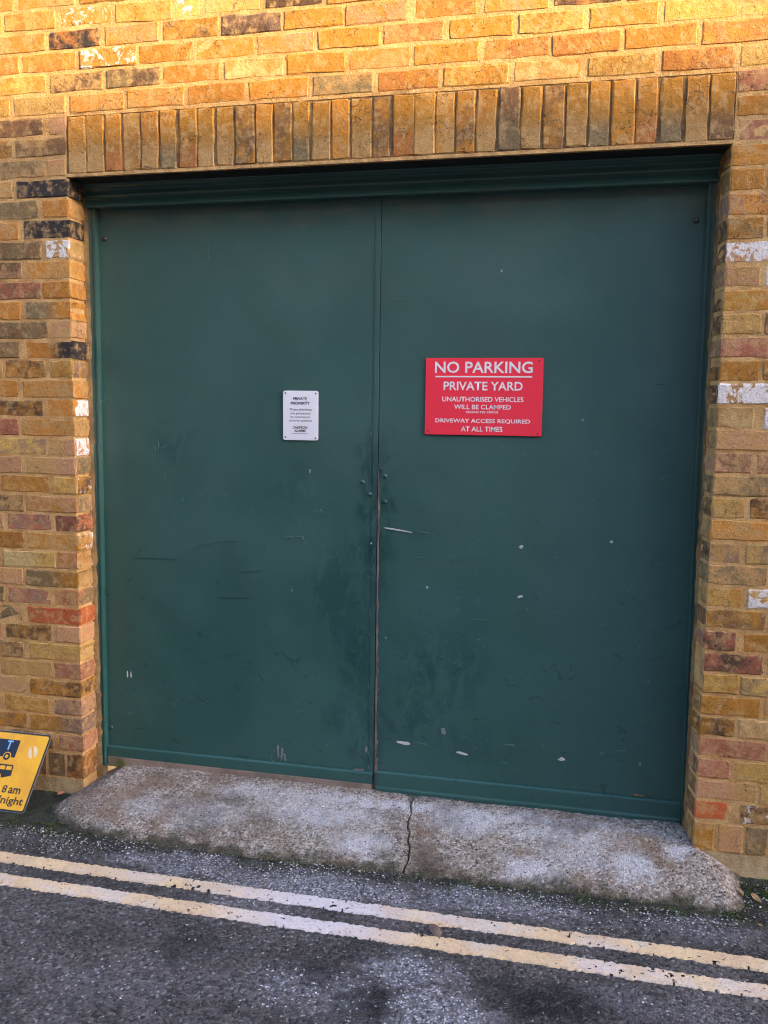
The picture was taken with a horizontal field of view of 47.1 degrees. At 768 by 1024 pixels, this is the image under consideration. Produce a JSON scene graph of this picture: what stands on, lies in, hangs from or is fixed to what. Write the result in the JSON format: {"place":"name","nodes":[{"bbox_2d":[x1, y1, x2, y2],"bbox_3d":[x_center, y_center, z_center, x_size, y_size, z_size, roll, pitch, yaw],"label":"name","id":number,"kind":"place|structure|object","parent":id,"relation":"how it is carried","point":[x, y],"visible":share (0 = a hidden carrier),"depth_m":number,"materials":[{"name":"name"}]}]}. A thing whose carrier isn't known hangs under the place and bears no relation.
{"place":"outdoors","nodes":[
{"label":"outdoors","id":0,"kind":"place"},
{"bbox_2d":[0,789,767,1023],"bbox_3d":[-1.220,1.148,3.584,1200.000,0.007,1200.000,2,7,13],"label":"road","id":1,"kind":"structure","parent":0,"point":[219,985],"depth_m":2.55,"materials":[{"name":"grey asphalt"}]},
{"bbox_2d":[0,730,51,813],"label":"waiting times sign","id":2,"kind":"object","parent":1,"relation":"on","point":[22,755],"visible":1,"depth_m":3.51,"materials":[{"name":"yellow metal"}]},
{"bbox_2d":[0,0,767,879],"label":"brick wall","id":3,"kind":"structure","parent":1,"relation":"on","point":[118,90],"depth_m":3.05,"materials":[{"name":"brick"}]},
{"bbox_2d":[82,153,721,824],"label":"yard gate","id":4,"kind":"structure","parent":3,"relation":"attached to","point":[374,585],"depth_m":3.30,"materials":[{"name":"green metal"}]},
{"bbox_2d":[283,391,317,440],"bbox_3d":[-0.318,-0.368,3.357,0.140,0.188,0.005,2,7,13],"label":"private property notice","id":5,"kind":"object","parent":4,"relation":"attached to","point":[300,415],"visible":1,"depth_m":3.36,"materials":[{"name":"white plastic"}]},
{"bbox_2d":[425,358,543,435],"bbox_3d":[0.360,-0.418,3.197,0.426,0.278,0.006,2,7,13],"label":"no parking sign","id":6,"kind":"object","parent":4,"relation":"attached to","point":[487,396],"visible":1,"depth_m":3.19,"materials":[{"name":"red metal"}]},
{"bbox_2d":[0,873,767,999],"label":"road marking","id":7,"kind":"object","parent":1,"relation":"on","point":[568,962],"visible":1,"depth_m":2.62,"materials":[{"name":"yellow paint"}]},
{"bbox_2d":[0,851,767,972],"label":"road marking","id":8,"kind":"object","parent":1,"relation":"on","point":[541,933],"visible":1,"depth_m":2.75,"materials":[{"name":"yellow paint"}]},
{"bbox_2d":[0,813,767,920],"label":"moss","id":9,"kind":"object","parent":1,"relation":"on","point":[741,914],"visible":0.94,"depth_m":3.00,"materials":[{"name":"green plant"}]},
{"bbox_2d":[0,822,767,1023],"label":"grit","id":10,"kind":"object","parent":1,"relation":"on","point":[346,877],"visible":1,"depth_m":2.91,"materials":[{"name":"grey gravel"}]},
{"bbox_2d":[51,765,744,913],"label":"concrete ramp","id":11,"kind":"structure","parent":1,"relation":"on","point":[588,855],"depth_m":3.18,"materials":[{"name":"grey concrete"}]},
{"bbox_2d":[110,756,134,765],"bbox_3d":[-1.088,1.030,3.647,0.142,0.052,0.035,2,7,13],"label":"grass tuft","id":12,"kind":"object","parent":11,"relation":"on","point":[121,764],"visible":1,"depth_m":3.66,"materials":[{"name":"green plant"}]},
{"bbox_2d":[429,924,441,937],"bbox_3d":[0.155,1.263,2.665,0.035,0.013,0.077,-1,7,-15],"label":"leaf","id":13,"kind":"object","parent":1,"relation":"on","point":[435,930],"visible":1,"depth_m":2.66,"materials":[{"name":"plant"}]},
{"bbox_2d":[751,893,761,902],"bbox_3d":[1.205,1.251,2.853,0.017,0.014,0.048,-18,9,-7],"label":"dead leaf","id":14,"kind":"object","parent":1,"relation":"on","point":[756,897],"visible":1,"depth_m":2.85,"materials":[{"name":"beige plant"}]}
]}

